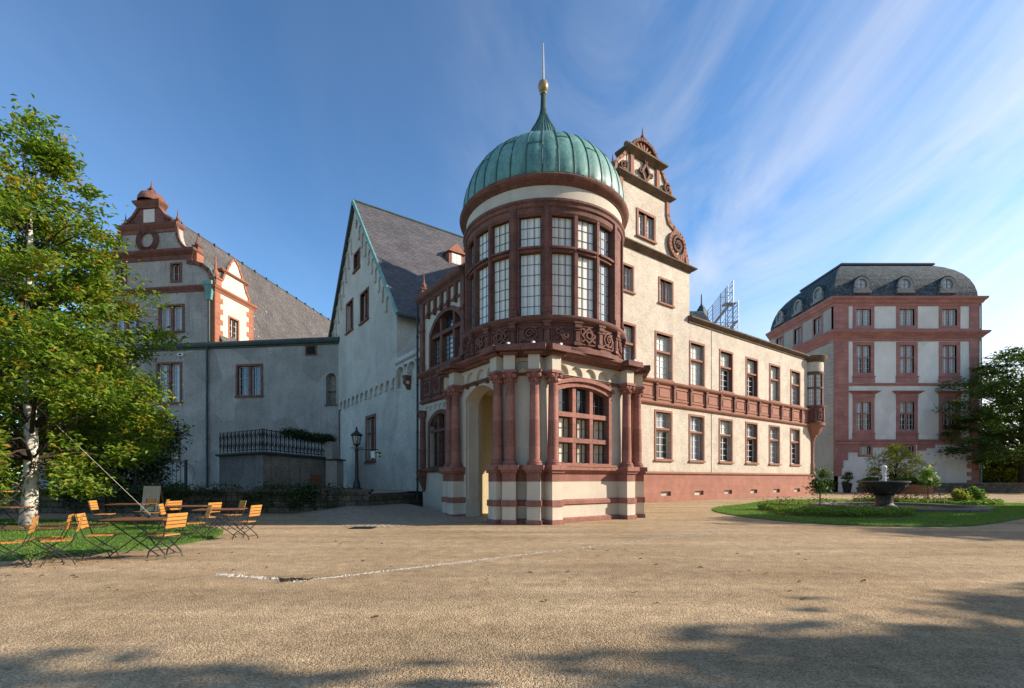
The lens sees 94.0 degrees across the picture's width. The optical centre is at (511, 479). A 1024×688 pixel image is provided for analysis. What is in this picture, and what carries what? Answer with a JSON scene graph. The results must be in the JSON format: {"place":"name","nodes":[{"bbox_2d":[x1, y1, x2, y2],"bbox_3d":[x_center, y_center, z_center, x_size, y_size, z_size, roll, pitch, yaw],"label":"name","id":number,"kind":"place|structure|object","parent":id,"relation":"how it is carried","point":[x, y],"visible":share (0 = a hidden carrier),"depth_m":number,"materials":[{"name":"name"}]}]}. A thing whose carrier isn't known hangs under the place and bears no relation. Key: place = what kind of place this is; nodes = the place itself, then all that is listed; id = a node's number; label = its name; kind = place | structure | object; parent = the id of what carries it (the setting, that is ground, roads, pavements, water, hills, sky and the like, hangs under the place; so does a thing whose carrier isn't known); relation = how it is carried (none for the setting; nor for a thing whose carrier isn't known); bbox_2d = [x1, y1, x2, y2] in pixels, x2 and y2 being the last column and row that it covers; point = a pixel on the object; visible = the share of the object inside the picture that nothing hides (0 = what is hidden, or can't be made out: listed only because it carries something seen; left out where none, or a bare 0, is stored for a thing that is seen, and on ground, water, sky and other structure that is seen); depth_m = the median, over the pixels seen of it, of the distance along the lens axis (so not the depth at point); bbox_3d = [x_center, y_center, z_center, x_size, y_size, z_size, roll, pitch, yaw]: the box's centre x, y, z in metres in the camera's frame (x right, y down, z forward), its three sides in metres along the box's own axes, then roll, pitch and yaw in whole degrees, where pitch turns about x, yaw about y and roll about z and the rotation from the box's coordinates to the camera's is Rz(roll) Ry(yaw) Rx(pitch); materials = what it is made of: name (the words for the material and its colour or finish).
{"place":"outdoors","nodes":[
{"label":"outdoors","id":0,"kind":"place"},
{"bbox_2d":[0,519,222,560],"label":"lawn","id":1,"kind":"structure","parent":0,"point":[78,553],"depth_m":11.58,"materials":[{"name":"plant"}]},
{"bbox_2d":[0,506,34,531],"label":"folding table","id":2,"kind":"object","parent":1,"relation":"on","point":[9,507],"visible":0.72,"depth_m":14.13,"materials":[{"name":"black metal"}]},
{"bbox_2d":[0,523,109,529],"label":"mulch ring","id":3,"kind":"object","parent":1,"relation":"on","point":[55,526],"visible":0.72,"depth_m":15.03,"materials":[{"name":"brown soil"}]},
{"bbox_2d":[0,92,190,524],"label":"pale trunk tree","id":4,"kind":"object","parent":1,"relation":"on","point":[36,337],"visible":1,"depth_m":15.54,"materials":[{"name":"green plant"}]},
{"bbox_2d":[88,500,115,526],"bbox_3d":[-13.023,1.103,15.184,0.561,0.899,0.420,0,0,-12],"label":"folding chair","id":5,"kind":"object","parent":1,"relation":"on","point":[95,505],"visible":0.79,"depth_m":15.11,"materials":[{"name":"orange wood"}]},
{"bbox_2d":[104,503,155,525],"bbox_3d":[-12.600,1.172,15.795,1.150,0.754,0.689,0,0,-4],"label":"folding table","id":6,"kind":"object","parent":1,"relation":"on","point":[126,505],"visible":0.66,"depth_m":15.52,"materials":[{"name":"brown wood"}]},
{"bbox_2d":[140,486,165,521],"bbox_3d":[-12.879,0.891,17.151,0.640,1.323,0.465,0,0,6],"label":"menu board","id":7,"kind":"object","parent":1,"relation":"on","point":[152,492],"visible":0.46,"depth_m":17.04,"materials":[{"name":"grey wood"}]},
{"bbox_2d":[161,505,206,527],"bbox_3d":[-9.899,1.172,14.595,1.150,0.754,0.689,0,0,-10],"label":"folding table","id":8,"kind":"object","parent":1,"relation":"on","point":[186,506],"visible":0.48,"depth_m":14.35,"materials":[{"name":"brown wood"}]},
{"bbox_2d":[183,505,211,539],"bbox_3d":[-7.997,1.103,12.153,0.420,0.899,0.561,0,0,45],"label":"folding chair","id":9,"kind":"object","parent":1,"relation":"on","point":[208,510],"visible":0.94,"depth_m":12.16,"materials":[{"name":"orange wood"}]},
{"bbox_2d":[195,502,221,530],"bbox_3d":[-8.880,1.103,13.974,0.561,0.899,0.420,0,0,20],"label":"folding chair","id":10,"kind":"object","parent":1,"relation":"on","point":[215,505],"visible":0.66,"depth_m":13.96,"materials":[{"name":"orange wood"}]},
{"bbox_2d":[0,486,421,492],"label":"terrace ground","id":11,"kind":"structure","parent":0,"point":[384,491],"depth_m":28.54,"materials":[{"name":"grey stone"}]},
{"bbox_2d":[0,230,75,482],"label":"leafy tree","id":12,"kind":"object","parent":11,"relation":"on","point":[17,308],"visible":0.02,"depth_m":22.52,"materials":[{"name":"green plant"}]},
{"bbox_2d":[16,361,189,482],"bbox_3d":[-21.285,-2.864,24.701,7.735,7.052,7.061,0,0,43],"label":"rounded tree","id":13,"kind":"object","parent":11,"relation":"on","point":[126,434],"visible":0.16,"depth_m":24.18,"materials":[{"name":"green plant"}]},
{"bbox_2d":[44,408,196,488],"bbox_3d":[-22.596,-2.036,27.866,7.276,6.597,7.230,0,0,0],"label":"dark understory shrub","id":14,"kind":"object","parent":11,"relation":"on","point":[152,470],"visible":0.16,"depth_m":27.70,"materials":[{"name":"green plant"}]},
{"bbox_2d":[106,460,194,488],"bbox_3d":[-18.594,-0.180,24.600,4.511,1.660,0.100,0,0,0],"label":"bar fence","id":15,"kind":"object","parent":11,"relation":"on","point":[185,472],"visible":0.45,"depth_m":24.59,"materials":[{"name":"black metal"}]},
{"bbox_2d":[215,442,345,488],"bbox_3d":[-15.825,-1.000,32.091,6.550,3.500,8.838,0,0,0],"label":"garden bastion","id":16,"kind":"object","parent":11,"relation":"on","point":[244,469],"visible":0.83,"depth_m":30.16,"materials":[{"name":"grey stone"}]},
{"bbox_2d":[219,428,323,455],"bbox_3d":[-14.675,-2.345,30.944,6.684,1.310,4.720,0,0,-40],"label":"iron balustrade","id":17,"kind":"object","parent":16,"relation":"on","point":[262,444],"visible":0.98,"depth_m":29.66,"materials":[{"name":"black metal"}]},
{"bbox_2d":[277,425,341,443],"bbox_3d":[-13.828,-2.948,33.033,1.676,1.087,7.022,0,0,8],"label":"ivy","id":18,"kind":"object","parent":17,"relation":"on","point":[307,435],"visible":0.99,"depth_m":32.10,"materials":[{"name":"green plant"}]},
{"bbox_2d":[296,503,483,527],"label":"cobbled pavement","id":19,"kind":"structure","parent":0,"point":[391,515],"depth_m":18.79,"materials":[{"name":"grey stone"}]},
{"bbox_2d":[414,250,464,510],"bbox_3d":[-1.532,-5.000,24.248,5.020,13.100,5.670,0,0,-36],"label":"loggia bay","id":20,"kind":"object","parent":19,"relation":"on","point":[441,302],"visible":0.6,"depth_m":23.94,"materials":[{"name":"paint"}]},
{"bbox_2d":[425,409,445,468],"bbox_3d":[-3.438,-1.949,23.464,0.470,2.997,2.740,0,0,-36],"label":"window","id":21,"kind":"structure","parent":20,"relation":"in","point":[439,432],"depth_m":23.77,"materials":[{"name":"red stone"}]},
{"bbox_2d":[427,305,459,369],"bbox_3d":[-3.088,-6.871,22.977,0.470,2.803,3.640,0,0,-36],"label":"window","id":22,"kind":"structure","parent":20,"relation":"in","point":[446,342],"depth_m":23.42,"materials":[{"name":"red stone"}]},
{"bbox_2d":[0,482,1023,687],"bbox_3d":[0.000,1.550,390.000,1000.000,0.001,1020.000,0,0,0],"label":"gravel ground","id":23,"kind":"structure","parent":0,"point":[931,607],"depth_m":5.79,"materials":[{"name":"beige gravel"}]},
{"bbox_2d":[0,515,38,567],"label":"folding chair","id":24,"kind":"object","parent":23,"relation":"on","point":[31,531],"visible":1,"depth_m":8.45,"materials":[{"name":"orange wood"}]},
{"bbox_2d":[29,513,73,563],"bbox_3d":[-8.658,1.103,8.992,0.561,0.899,0.420,0,0,-34],"label":"folding chair","id":25,"kind":"object","parent":23,"relation":"on","point":[69,519],"visible":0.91,"depth_m":8.97,"materials":[{"name":"orange wood"}]},
{"bbox_2d":[40,514,83,567],"bbox_3d":[-8.191,1.103,8.706,0.560,0.899,0.420,0,0,-38],"label":"folding chair","id":26,"kind":"object","parent":23,"relation":"on","point":[62,539],"visible":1,"depth_m":8.67,"materials":[{"name":"orange wood"}]},
{"bbox_2d":[75,512,118,559],"bbox_3d":[-8.219,1.103,9.472,0.560,0.899,0.420,0,0,-22],"label":"folding chair","id":27,"kind":"object","parent":23,"relation":"on","point":[86,523],"visible":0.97,"depth_m":9.42,"materials":[{"name":"orange wood"}]},
{"bbox_2d":[99,517,175,557],"bbox_3d":[-7.619,1.172,9.845,1.150,0.754,0.689,0,0,-8],"label":"folding table","id":28,"kind":"object","parent":23,"relation":"on","point":[135,519],"visible":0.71,"depth_m":9.59,"materials":[{"name":"brown wood"}]},
{"bbox_2d":[146,512,187,558],"bbox_3d":[-6.878,1.103,9.531,0.561,0.899,0.420,0,0,15],"label":"folding chair","id":29,"kind":"object","parent":23,"relation":"on","point":[176,523],"visible":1,"depth_m":9.46,"materials":[{"name":"orange wood"}]},
{"bbox_2d":[0,489,373,512],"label":"retaining wall","id":30,"kind":"structure","parent":23,"relation":"on","point":[356,497],"depth_m":22.00,"materials":[{"name":"stone"}]},
{"bbox_2d":[49,478,350,513],"bbox_3d":[-14.346,0.816,22.306,14.186,1.829,1.688,0,0,0],"label":"ivy","id":31,"kind":"object","parent":30,"relation":"attached to","point":[298,490],"visible":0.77,"depth_m":21.87,"materials":[{"name":"green plant"}]},
{"bbox_2d":[351,426,362,489],"bbox_3d":[-7.220,-1.015,22.200,0.560,2.950,0.560,0,0,45],"label":"street lamp","id":32,"kind":"object","parent":30,"relation":"on","point":[356,482],"visible":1,"depth_m":22.12,"materials":[{"name":"black metal"}]},
{"bbox_2d":[38,181,339,486],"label":"scroll gabled palace","id":33,"kind":"structure","parent":23,"relation":"on","point":[261,351],"depth_m":41.69,"materials":[{"name":"grey paint"}]},
{"bbox_2d":[112,306,138,335],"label":"window","id":34,"kind":"structure","parent":33,"relation":"in","point":[123,327],"depth_m":42.77,"materials":[{"name":"grey glass"}]},
{"bbox_2d":[155,361,182,404],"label":"window","id":35,"kind":"structure","parent":33,"relation":"in","point":[175,373],"depth_m":42.19,"materials":[{"name":"glass"}]},
{"bbox_2d":[157,304,184,332],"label":"window","id":36,"kind":"structure","parent":33,"relation":"in","point":[175,319],"depth_m":42.15,"materials":[{"name":"glass"}]},
{"bbox_2d":[170,262,181,282],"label":"window","id":37,"kind":"structure","parent":33,"relation":"in","point":[177,273],"depth_m":41.94,"materials":[{"name":"red stone"}]},
{"bbox_2d":[228,315,239,340],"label":"window","id":38,"kind":"structure","parent":33,"relation":"in","point":[232,325],"depth_m":43.91,"materials":[{"name":"stone"}]},
{"bbox_2d":[234,363,262,397],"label":"window","id":39,"kind":"structure","parent":33,"relation":"in","point":[250,384],"depth_m":41.17,"materials":[{"name":"red glass"}]},
{"bbox_2d":[191,508,247,536],"bbox_3d":[-7.929,1.172,12.995,1.150,0.754,0.689,0,0,-14],"label":"folding table","id":40,"kind":"object","parent":23,"relation":"on","point":[220,509],"visible":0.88,"depth_m":12.78,"materials":[{"name":"black metal"}]},
{"bbox_2d":[232,504,261,539],"bbox_3d":[-6.926,1.103,12.490,0.561,0.899,0.420,0,0,8],"label":"folding chair","id":41,"kind":"object","parent":23,"relation":"on","point":[252,508],"visible":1,"depth_m":12.40,"materials":[{"name":"orange wood"}]},
{"bbox_2d":[369,493,422,506],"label":"ramp wall","id":42,"kind":"structure","parent":23,"relation":"on","point":[390,498],"depth_m":23.79,"materials":[{"name":"stone"}]},
{"bbox_2d":[328,199,464,493],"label":"gabled house","id":43,"kind":"structure","parent":23,"relation":"on","point":[389,258],"depth_m":34.08,"materials":[{"name":"white paint"}]},
{"bbox_2d":[344,298,352,335],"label":"window","id":44,"kind":"structure","parent":43,"relation":"in","point":[351,304],"depth_m":37.44,"materials":[{"name":"red stone"}]},
{"bbox_2d":[352,247,359,274],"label":"window","id":45,"kind":"structure","parent":43,"relation":"in","point":[355,268],"depth_m":36.03,"materials":[{"name":"red stone"}]},
{"bbox_2d":[358,286,368,325],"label":"window","id":46,"kind":"structure","parent":43,"relation":"in","point":[366,298],"depth_m":34.67,"materials":[{"name":"red stone"}]},
{"bbox_2d":[364,413,375,463],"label":"window","id":47,"kind":"structure","parent":43,"relation":"in","point":[372,430],"depth_m":34.02,"materials":[{"name":"red stone"}]},
{"bbox_2d":[0,521,865,616],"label":"fallen leaves","id":48,"kind":"object","parent":23,"relation":"on","point":[545,600],"visible":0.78,"depth_m":9.11,"materials":[{"name":"brown plant"}]},
{"bbox_2d":[214,530,721,581],"bbox_3d":[1.092,1.544,10.660,13.163,0.013,1.380,0,0,-31],"label":"stone edging","id":49,"kind":"object","parent":23,"relation":"on","point":[252,576],"visible":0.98,"depth_m":8.29,"materials":[{"name":"white stone"}]},
{"bbox_2d":[436,43,650,524],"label":"tower pavilion","id":50,"kind":"structure","parent":23,"relation":"on","point":[543,390],"depth_m":17.61,"materials":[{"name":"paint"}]},
{"bbox_2d":[470,245,473,328],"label":"window","id":51,"kind":"structure","parent":50,"relation":"in","point":[471,249],"depth_m":19.54,"materials":[{"name":"grey glass"}]},
{"bbox_2d":[478,231,487,324],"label":"window","id":52,"kind":"structure","parent":50,"relation":"in","point":[483,239],"depth_m":18.53,"materials":[{"name":"grey glass"}]},
{"bbox_2d":[493,222,508,320],"bbox_3d":[-0.365,-7.710,17.811,0.385,3.720,0.849,0,0,-36],"label":"window","id":53,"kind":"structure","parent":50,"relation":"in","point":[500,232],"depth_m":17.86,"materials":[{"name":"grey glass"}]},
{"bbox_2d":[520,217,540,315],"bbox_3d":[0.680,-7.710,17.390,0.880,3.720,0.234,0,0,5],"label":"window","id":54,"kind":"structure","parent":50,"relation":"in","point":[530,228],"depth_m":17.39,"materials":[{"name":"white glass"}]},
{"bbox_2d":[552,216,572,314],"bbox_3d":[1.810,-7.710,17.357,0.881,3.720,0.187,0,0,-5],"label":"window","id":55,"kind":"structure","parent":50,"relation":"in","point":[562,228],"depth_m":17.36,"materials":[{"name":"white glass"}]},
{"bbox_2d":[557,382,611,464],"bbox_3d":[2.651,-2.021,17.964,3.020,3.202,0.440,0,0,-36],"label":"window","id":56,"kind":"structure","parent":50,"relation":"in","point":[581,418],"depth_m":18.15,"materials":[{"name":"red stone"}]},
{"bbox_2d":[578,219,593,317],"bbox_3d":[2.709,-7.710,17.626,0.879,3.720,0.216,0,0,-36],"label":"window","id":57,"kind":"structure","parent":50,"relation":"in","point":[585,230],"depth_m":17.65,"materials":[{"name":"white glass"}]},
{"bbox_2d":[600,227,609,322],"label":"window","id":58,"kind":"structure","parent":50,"relation":"in","point":[604,236],"depth_m":18.26,"materials":[{"name":"white glass"}]},
{"bbox_2d":[689,294,710,321],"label":"turret building","id":59,"kind":"structure","parent":23,"relation":"on","point":[701,312],"depth_m":53.88,"materials":[{"name":"beige paint"}]},
{"bbox_2d":[611,127,827,502],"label":"long wing","id":60,"kind":"structure","parent":23,"relation":"on","point":[728,413],"depth_m":35.97,"materials":[{"name":"beige paint"}]},
{"bbox_2d":[623,321,635,359],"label":"window","id":61,"kind":"structure","parent":60,"relation":"in","point":[627,350],"depth_m":31.87,"materials":[{"name":"grey glass"}]},
{"bbox_2d":[623,262,635,294],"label":"window","id":62,"kind":"structure","parent":60,"relation":"in","point":[626,272],"depth_m":31.75,"materials":[{"name":"brown glass"}]},
{"bbox_2d":[636,207,657,244],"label":"window","id":63,"kind":"structure","parent":60,"relation":"in","point":[644,228],"depth_m":32.64,"materials":[{"name":"brown glass"}]},
{"bbox_2d":[654,409,673,461],"bbox_3d":[10.609,-3.085,33.759,2.100,3.590,0.490,0,0,-36],"label":"window","id":64,"kind":"structure","parent":60,"relation":"in","point":[661,425],"depth_m":34.02,"materials":[{"name":"glass"}]},
{"bbox_2d":[655,330,674,381],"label":"window","id":65,"kind":"structure","parent":60,"relation":"in","point":[661,343],"depth_m":34.08,"materials":[{"name":"white glass"}]},
{"bbox_2d":[658,276,674,307],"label":"window","id":66,"kind":"structure","parent":60,"relation":"in","point":[663,288],"depth_m":33.98,"materials":[{"name":"brown glass"}]},
{"bbox_2d":[689,414,705,462],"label":"window","id":67,"kind":"structure","parent":60,"relation":"in","point":[694,423],"depth_m":36.41,"materials":[{"name":"grey glass"}]},
{"bbox_2d":[689,340,706,388],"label":"window","id":68,"kind":"structure","parent":60,"relation":"in","point":[695,362],"depth_m":36.41,"materials":[{"name":"brown glass"}]},
{"bbox_2d":[707,280,738,330],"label":"scaffold stair","id":69,"kind":"object","parent":60,"relation":"on","point":[726,304],"visible":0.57,"depth_m":47.59,"materials":[{"name":"metal"}]},
{"bbox_2d":[719,418,733,463],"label":"window","id":70,"kind":"structure","parent":60,"relation":"in","point":[724,436],"depth_m":38.74,"materials":[{"name":"brown glass"}]},
{"bbox_2d":[719,349,734,393],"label":"window","id":71,"kind":"structure","parent":60,"relation":"in","point":[724,359],"depth_m":38.74,"materials":[{"name":"brown glass"}]},
{"bbox_2d":[745,421,758,464],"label":"window","id":72,"kind":"structure","parent":60,"relation":"in","point":[749,448],"depth_m":41.04,"materials":[{"name":"brown glass"}]},
{"bbox_2d":[746,356,759,398],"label":"window","id":73,"kind":"structure","parent":60,"relation":"in","point":[750,365],"depth_m":41.14,"materials":[{"name":"brown glass"}]},
{"bbox_2d":[769,363,781,402],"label":"window","id":74,"kind":"structure","parent":60,"relation":"in","point":[773,381],"depth_m":43.45,"materials":[{"name":"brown glass"}]},
{"bbox_2d":[769,425,781,464],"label":"window","id":75,"kind":"structure","parent":60,"relation":"in","point":[772,431],"depth_m":43.42,"materials":[{"name":"brown glass"}]},
{"bbox_2d":[790,369,801,406],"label":"window","id":76,"kind":"structure","parent":60,"relation":"in","point":[793,385],"depth_m":45.80,"materials":[{"name":"brown glass"}]},
{"bbox_2d":[790,427,801,465],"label":"window","id":77,"kind":"structure","parent":60,"relation":"in","point":[793,453],"depth_m":45.74,"materials":[{"name":"brown glass"}]},
{"bbox_2d":[840,472,853,492],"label":"potted plant","id":78,"kind":"object","parent":23,"relation":"on","point":[846,486],"visible":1,"depth_m":55.34,"materials":[{"name":"green plant"}]},
{"bbox_2d":[765,263,991,491],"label":"mansard palace","id":79,"kind":"structure","parent":23,"relation":"on","point":[894,342],"depth_m":60.00,"materials":[{"name":"white paint"}]},
{"bbox_2d":[793,324,802,346],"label":"window","id":80,"kind":"structure","parent":79,"relation":"in","point":[799,331],"depth_m":67.58,"materials":[{"name":"pink stone"}]},
{"bbox_2d":[812,313,822,337],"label":"window","id":81,"kind":"structure","parent":79,"relation":"in","point":[817,325],"depth_m":63.44,"materials":[{"name":"pink stone"}]},
{"bbox_2d":[853,306,873,327],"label":"window","id":82,"kind":"structure","parent":79,"relation":"in","point":[861,318],"depth_m":59.96,"materials":[{"name":"pink stone"}]},
{"bbox_2d":[853,342,873,375],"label":"window","id":83,"kind":"structure","parent":79,"relation":"in","point":[861,357],"depth_m":59.99,"materials":[{"name":"pink stone"}]},
{"bbox_2d":[853,398,874,432],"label":"window","id":84,"kind":"structure","parent":79,"relation":"in","point":[861,406],"depth_m":59.96,"materials":[{"name":"pink stone"}]},
{"bbox_2d":[858,444,872,456],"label":"window","id":85,"kind":"structure","parent":79,"relation":"in","point":[864,448],"depth_m":59.96,"materials":[{"name":"pink stone"}]},
{"bbox_2d":[896,306,917,327],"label":"window","id":86,"kind":"structure","parent":79,"relation":"in","point":[904,318],"depth_m":59.96,"materials":[{"name":"pink stone"}]},
{"bbox_2d":[896,342,917,375],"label":"window","id":87,"kind":"structure","parent":79,"relation":"in","point":[904,356],"depth_m":59.96,"materials":[{"name":"pink stone"}]},
{"bbox_2d":[896,398,917,432],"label":"window","id":88,"kind":"structure","parent":79,"relation":"in","point":[904,407],"depth_m":59.96,"materials":[{"name":"pink stone"}]},
{"bbox_2d":[939,306,959,327],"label":"window","id":89,"kind":"structure","parent":79,"relation":"in","point":[947,318],"depth_m":59.96,"materials":[{"name":"pink stone"}]},
{"bbox_2d":[939,342,959,375],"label":"window","id":90,"kind":"structure","parent":79,"relation":"in","point":[947,354],"depth_m":59.99,"materials":[{"name":"pink stone"}]},
{"bbox_2d":[939,398,960,432],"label":"window","id":91,"kind":"structure","parent":79,"relation":"in","point":[942,420],"depth_m":59.96,"materials":[{"name":"pink stone"}]},
{"bbox_2d":[861,477,944,493],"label":"hedge planter","id":92,"kind":"object","parent":23,"relation":"on","point":[915,486],"visible":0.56,"depth_m":50.83,"materials":[{"name":"plant"}]},
{"bbox_2d":[863,441,937,478],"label":"planter tree","id":93,"kind":"object","parent":92,"relation":"on","point":[892,450],"visible":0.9,"depth_m":53.07,"materials":[{"name":"green plant"}]},
{"bbox_2d":[932,345,1023,482],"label":"spreading tree","id":94,"kind":"object","parent":23,"relation":"on","point":[996,432],"visible":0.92,"depth_m":56.92,"materials":[{"name":"green plant"}]},
{"bbox_2d":[982,460,1017,482],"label":"hedge","id":95,"kind":"object","parent":23,"relation":"on","point":[1002,474],"visible":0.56,"depth_m":60.69,"materials":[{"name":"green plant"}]},
{"bbox_2d":[0,0,1023,480],"label":"sky","id":96,"kind":"structure","parent":0,"point":[798,140],"materials":[{"name":"blue"}]},
{"bbox_2d":[712,500,1023,526],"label":"island lawn","id":97,"kind":"structure","parent":0,"point":[887,525],"depth_m":17.96,"materials":[{"name":"plant"}]},
{"bbox_2d":[802,465,835,505],"bbox_3d":[15.175,0.385,23.621,1.542,2.231,1.264,0,0,0],"label":"standard rose","id":98,"kind":"object","parent":97,"relation":"on","point":[818,484],"visible":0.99,"depth_m":23.53,"materials":[{"name":"green plant"}]},
{"bbox_2d":[757,496,915,517],"bbox_3d":[13.704,1.173,20.993,6.241,0.742,4.699,0,0,41],"label":"flower bed","id":99,"kind":"object","parent":97,"relation":"on","point":[848,511],"visible":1,"depth_m":19.99,"materials":[{"name":"green plant"}]},
{"bbox_2d":[810,465,992,511],"bbox_3d":[20.400,0.363,25.600,7.600,2.313,7.600,0,0,0],"label":"fountain","id":100,"kind":"object","parent":97,"relation":"on","point":[883,490],"visible":0.96,"depth_m":25.17,"materials":[{"name":"stone"}]},
{"bbox_2d":[852,492,1004,505],"bbox_3d":[25.471,1.178,29.333,7.774,0.758,3.212,0,0,26],"label":"flower bed","id":101,"kind":"object","parent":97,"relation":"on","point":[950,500],"visible":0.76,"depth_m":28.73,"materials":[{"name":"green plant"}]},
{"bbox_2d":[916,465,941,500],"bbox_3d":[25.600,0.284,29.400,1.359,2.434,1.309,0,0,-32],"label":"standard rose","id":102,"kind":"object","parent":101,"relation":"on","point":[926,472],"visible":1,"depth_m":29.25,"materials":[{"name":"green plant"}]},
{"bbox_2d":[947,488,974,502],"bbox_3d":[26.931,1.099,28.601,1.301,1.162,1.304,0,0,0],"label":"garden shrub","id":103,"kind":"object","parent":101,"relation":"in","point":[957,494],"visible":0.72,"depth_m":28.45,"materials":[{"name":"green plant"}]},
{"bbox_2d":[961,486,988,503],"bbox_3d":[27.917,1.042,29.042,1.594,1.358,1.515,0,0,44],"label":"garden shrub","id":104,"kind":"object","parent":101,"relation":"in","point":[977,493],"visible":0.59,"depth_m":28.65,"materials":[{"name":"green plant"}]},
{"bbox_2d":[923,483,1023,492],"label":"garden wall","id":105,"kind":"structure","parent":0,"point":[991,487],"depth_m":55.70,"materials":[{"name":"stone"}]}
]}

